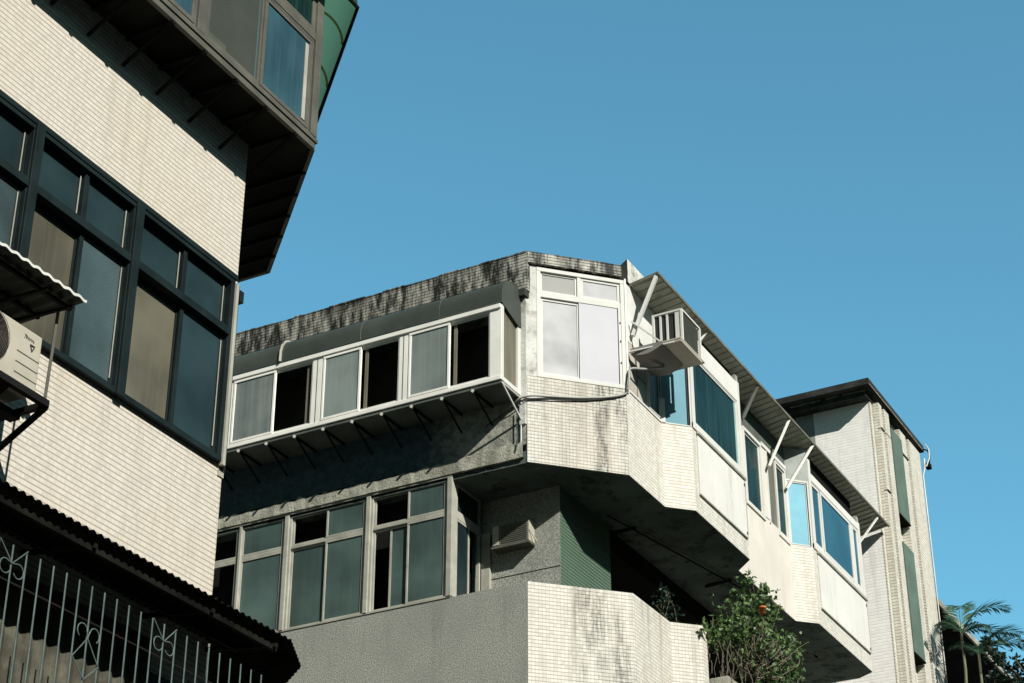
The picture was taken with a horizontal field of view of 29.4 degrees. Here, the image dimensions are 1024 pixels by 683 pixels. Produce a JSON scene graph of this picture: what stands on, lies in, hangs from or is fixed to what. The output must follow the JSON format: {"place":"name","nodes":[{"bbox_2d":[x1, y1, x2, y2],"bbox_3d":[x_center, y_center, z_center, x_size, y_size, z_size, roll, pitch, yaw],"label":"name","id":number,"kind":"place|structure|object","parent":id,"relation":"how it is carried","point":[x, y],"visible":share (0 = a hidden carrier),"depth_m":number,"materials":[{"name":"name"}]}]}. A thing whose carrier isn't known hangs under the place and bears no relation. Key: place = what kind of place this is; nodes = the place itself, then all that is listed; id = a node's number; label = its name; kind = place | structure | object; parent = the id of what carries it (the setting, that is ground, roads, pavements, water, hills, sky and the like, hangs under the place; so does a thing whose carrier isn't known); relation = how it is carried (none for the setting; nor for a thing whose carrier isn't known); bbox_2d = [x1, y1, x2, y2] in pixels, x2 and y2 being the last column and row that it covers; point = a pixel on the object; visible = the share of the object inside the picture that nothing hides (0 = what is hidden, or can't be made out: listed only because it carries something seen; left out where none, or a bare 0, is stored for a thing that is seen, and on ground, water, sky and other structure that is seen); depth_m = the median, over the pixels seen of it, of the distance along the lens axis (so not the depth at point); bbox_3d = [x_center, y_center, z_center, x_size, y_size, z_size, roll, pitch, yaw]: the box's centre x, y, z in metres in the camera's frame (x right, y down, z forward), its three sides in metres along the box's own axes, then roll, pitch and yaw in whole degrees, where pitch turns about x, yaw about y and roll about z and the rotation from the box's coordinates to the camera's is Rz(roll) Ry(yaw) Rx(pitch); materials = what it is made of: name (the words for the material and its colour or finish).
{"place":"outdoors","nodes":[
{"label":"outdoors","id":0,"kind":"place"},
{"bbox_2d":[0,0,359,682],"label":"apartment building","id":1,"kind":"structure","parent":0,"point":[156,156],"depth_m":17.31,"materials":[{"name":"beige tile"}]},
{"bbox_2d":[0,96,36,251],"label":"window","id":2,"kind":"structure","parent":1,"relation":"in","point":[17,131],"depth_m":16.17,"materials":[{"name":"teal glass"}]},
{"bbox_2d":[0,307,59,451],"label":"steel bracket","id":3,"kind":"object","parent":1,"relation":"attached to","point":[39,408],"visible":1,"depth_m":14.88,"materials":[{"name":"brown metal"}]},
{"bbox_2d":[0,311,41,403],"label":"air conditioner","id":4,"kind":"object","parent":3,"relation":"on","point":[20,347],"visible":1,"depth_m":14.79,"materials":[{"name":"white metal"}]},
{"bbox_2d":[0,242,86,323],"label":"corrugated awning","id":5,"kind":"object","parent":1,"relation":"attached to","point":[29,291],"visible":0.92,"depth_m":15.08,"materials":[{"name":"white plastic"}]},
{"bbox_2d":[21,132,136,395],"bbox_3d":[-3.723,-0.666,16.622,0.154,1.940,1.360,-15,-33,24],"label":"window","id":6,"kind":"structure","parent":1,"relation":"in","point":[82,233],"depth_m":16.73,"materials":[{"name":"teal glass"}]},
{"bbox_2d":[0,537,261,682],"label":"window grille","id":7,"kind":"object","parent":1,"relation":"attached to","point":[22,588],"depth_m":14.51,"materials":[{"name":"grey metal"}]},
{"bbox_2d":[0,478,300,682],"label":"corrugated awning","id":8,"kind":"object","parent":1,"relation":"attached to","point":[248,643],"visible":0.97,"depth_m":15.76,"materials":[{"name":"black metal"}]},
{"bbox_2d":[149,672,172,682],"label":"window","id":9,"kind":"structure","parent":1,"relation":"in","point":[154,678],"depth_m":16.19,"materials":[{"name":"black glass"}]},
{"bbox_2d":[113,210,235,462],"bbox_3d":[-3.048,-0.053,17.710,0.154,1.940,1.480,-15,-33,24],"label":"window","id":10,"kind":"structure","parent":1,"relation":"in","point":[177,375],"depth_m":17.77,"materials":[{"name":"teal glass"}]},
{"bbox_2d":[167,0,197,26],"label":"window","id":11,"kind":"structure","parent":1,"relation":"in","point":[188,8],"depth_m":18.13,"materials":[{"name":"blue glass"}]},
{"bbox_2d":[205,0,313,130],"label":"window","id":12,"kind":"structure","parent":1,"relation":"in","point":[284,63],"depth_m":19.53,"materials":[{"name":"blue glass"}]},
{"bbox_2d":[283,0,316,31],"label":"window","id":13,"kind":"structure","parent":1,"relation":"in","point":[305,9],"depth_m":20.21,"materials":[{"name":"teal glass"}]},
{"bbox_2d":[236,0,1023,677],"label":"sky","id":14,"kind":"structure","parent":0,"point":[834,188],"materials":[{"name":"blue"}]},
{"bbox_2d":[775,378,945,682],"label":"tower block","id":15,"kind":"structure","parent":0,"point":[861,435],"depth_m":37.09,"materials":[{"name":"white tile"}]},
{"bbox_2d":[923,444,931,469],"bbox_3d":[8.399,2.338,39.595,0.154,0.512,0.204,-15,-33,24],"label":"floodlight","id":16,"kind":"object","parent":15,"relation":"attached to","point":[928,465],"visible":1,"depth_m":39.49,"materials":[{"name":"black metal"}]},
{"bbox_2d":[923,458,947,682],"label":"drain pipe","id":17,"kind":"object","parent":15,"relation":"attached to","point":[934,570],"visible":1,"depth_m":38.24,"materials":[{"name":"white plastic"}]},
{"bbox_2d":[936,598,1011,682],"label":"apartment building","id":18,"kind":"structure","parent":0,"point":[954,664],"depth_m":40.72,"materials":[{"name":"grey concrete"}]},
{"bbox_2d":[934,600,1011,682],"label":"palm tree","id":19,"kind":"object","parent":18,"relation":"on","point":[943,624],"visible":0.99,"depth_m":36.58,"materials":[{"name":"green plant"}]},
{"bbox_2d":[948,623,1023,682],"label":"palm tree","id":20,"kind":"object","parent":18,"relation":"on","point":[972,649],"visible":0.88,"depth_m":36.50,"materials":[{"name":"green plant"}]},
{"bbox_2d":[978,635,1023,682],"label":"street tree","id":21,"kind":"object","parent":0,"point":[998,657],"visible":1,"depth_m":34.61,"materials":[{"name":"green plant"}]},
{"label":"ground","id":22,"kind":"structure","parent":0,"visible":0},
{"bbox_2d":[205,251,888,682],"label":"apartment building","id":23,"kind":"structure","parent":22,"relation":"on","point":[379,479],"depth_m":27.62,"materials":[{"name":"tile"}]},
{"bbox_2d":[208,528,239,644],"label":"window","id":24,"kind":"structure","parent":23,"relation":"in","point":[230,561],"depth_m":28.19,"materials":[{"name":"metal"}]},
{"bbox_2d":[237,517,284,630],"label":"window","id":25,"kind":"structure","parent":23,"relation":"in","point":[259,591],"depth_m":27.80,"materials":[{"name":"metal"}]},
{"bbox_2d":[229,360,312,444],"bbox_3d":[-3.480,0.893,28.357,1.408,1.055,0.076,-15,-33,24],"label":"window","id":26,"kind":"structure","parent":23,"relation":"in","point":[253,407],"depth_m":28.43,"materials":[{"name":"grey glass"}]},
{"bbox_2d":[283,498,366,629],"bbox_3d":[-2.584,3.121,27.315,1.308,1.780,0.084,-15,-33,24],"label":"window","id":27,"kind":"structure","parent":23,"relation":"in","point":[324,581],"depth_m":27.27,"materials":[{"name":"metal"}]},
{"bbox_2d":[320,336,399,420],"bbox_3d":[-2.147,0.539,27.729,1.298,1.055,0.076,-15,-33,24],"label":"window","id":28,"kind":"structure","parent":23,"relation":"in","point":[342,371],"depth_m":27.82,"materials":[{"name":"grey glass"}]},
{"bbox_2d":[367,479,446,611],"bbox_3d":[-1.405,2.808,26.760,1.248,1.780,0.084,-15,-33,24],"label":"window","id":29,"kind":"structure","parent":23,"relation":"in","point":[417,559],"depth_m":26.69,"materials":[{"name":"metal"}]},
{"bbox_2d":[407,311,489,398],"bbox_3d":[-0.872,0.201,27.128,1.318,1.055,0.076,-15,-33,24],"label":"window","id":30,"kind":"structure","parent":23,"relation":"in","point":[429,354],"depth_m":27.22,"materials":[{"name":"grey glass"}]},
{"bbox_2d":[454,483,480,595],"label":"window","id":31,"kind":"structure","parent":23,"relation":"in","point":[468,507],"depth_m":26.84,"materials":[{"name":"metal"}]},
{"bbox_2d":[491,519,536,553],"bbox_3d":[0.040,2.673,26.866,0.658,0.350,0.185,-15,-33,24],"label":"air conditioner","id":32,"kind":"object","parent":23,"relation":"attached to","point":[514,536],"visible":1,"depth_m":26.80,"materials":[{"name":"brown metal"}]},
{"bbox_2d":[515,408,517,450],"bbox_3d":[0.066,1.200,26.626,0.044,0.652,0.027,-15,-33,24],"label":"cable","id":33,"kind":"object","parent":23,"relation":"attached to","point":[517,431],"visible":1,"depth_m":26.61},
{"bbox_2d":[486,397,616,426],"bbox_3d":[0.554,0.895,26.939,1.830,0.505,0.347,1,-29,-2],"label":"cable","id":34,"kind":"object","parent":23,"relation":"attached to","point":[548,399],"visible":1,"depth_m":26.91,"materials":[{"name":"black rubber"}]},
{"bbox_2d":[536,267,626,388],"bbox_3d":[0.968,-0.177,27.695,1.328,1.780,0.108,8,-30,-14],"label":"window","id":35,"kind":"structure","parent":23,"relation":"in","point":[581,317],"depth_m":27.67,"materials":[{"name":"white glass"}]},
{"bbox_2d":[645,370,659,417],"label":"window","id":36,"kind":"structure","parent":23,"relation":"in","point":[652,382],"depth_m":28.24,"materials":[{"name":"teal glass"}]},
{"bbox_2d":[629,308,704,375],"bbox_3d":[2.220,0.001,28.076,0.762,0.746,0.970,-15,-33,24],"label":"air conditioner","id":37,"kind":"object","parent":23,"relation":"attached to","point":[673,346],"visible":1,"depth_m":27.94,"materials":[{"name":"white paint"}]},
{"bbox_2d":[510,366,664,406],"bbox_3d":[1.110,0.576,27.300,2.314,1.026,0.254,9,-31,-15],"label":"drain hose","id":38,"kind":"object","parent":37,"relation":"hanging from","point":[577,397],"visible":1,"depth_m":27.12,"materials":[{"name":"white plastic"}]},
{"bbox_2d":[651,582,684,622],"bbox_3d":[2.181,4.128,26.911,0.387,1.711,0.572,-15,-33,24],"label":"shrub","id":39,"kind":"object","parent":23,"relation":"on","point":[664,592],"visible":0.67,"depth_m":27.10,"materials":[{"name":"green plant"}]},
{"bbox_2d":[659,368,691,426],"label":"window","id":40,"kind":"structure","parent":23,"relation":"in","point":[674,398],"depth_m":28.56,"materials":[{"name":"blue glass"}]},
{"bbox_2d":[607,515,761,599],"bbox_3d":[2.454,3.316,29.215,0.474,0.125,4.064,-21,-36,33],"label":"drying rack","id":41,"kind":"object","parent":23,"relation":"attached to","point":[620,531],"visible":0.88,"depth_m":28.82,"materials":[{"name":"black metal"}]},
{"bbox_2d":[693,364,740,467],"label":"window","id":42,"kind":"structure","parent":23,"relation":"in","point":[715,408],"depth_m":29.56,"materials":[{"name":"teal glass"}]},
{"bbox_2d":[696,576,808,682],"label":"shrub","id":43,"kind":"object","parent":23,"relation":"on","point":[736,638],"visible":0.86,"depth_m":28.05,"materials":[{"name":"green plant"}]},
{"bbox_2d":[759,606,765,614],"bbox_3d":[3.542,3.800,27.629,0.104,0.105,0.104,-15,-33,24],"label":"flower pot","id":44,"kind":"object","parent":43,"relation":"in","point":[762,609],"visible":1,"depth_m":27.60,"materials":[{"name":"ceramic"}]},
{"bbox_2d":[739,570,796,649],"bbox_3d":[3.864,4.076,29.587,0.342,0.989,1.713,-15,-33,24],"label":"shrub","id":45,"kind":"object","parent":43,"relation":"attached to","point":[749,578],"visible":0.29,"depth_m":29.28,"materials":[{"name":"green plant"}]},
{"bbox_2d":[741,425,765,520],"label":"window","id":46,"kind":"structure","parent":23,"relation":"in","point":[752,453],"depth_m":31.37,"materials":[{"name":"teal glass"}]},
{"bbox_2d":[707,618,801,682],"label":"dry vine","id":47,"kind":"object","parent":23,"relation":"hanging from","point":[733,665],"visible":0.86,"depth_m":27.47,"materials":[{"name":"plant"}]},
{"bbox_2d":[773,460,790,544],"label":"window","id":48,"kind":"structure","parent":23,"relation":"in","point":[779,473],"depth_m":32.28,"materials":[{"name":"white paint"}]},
{"bbox_2d":[786,479,812,547],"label":"window","id":49,"kind":"structure","parent":23,"relation":"in","point":[797,493],"depth_m":32.47,"materials":[{"name":"blue glass"}]},
{"bbox_2d":[811,481,862,589],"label":"window","id":50,"kind":"structure","parent":23,"relation":"in","point":[836,536],"depth_m":33.57,"materials":[{"name":"white paint"}]}
]}

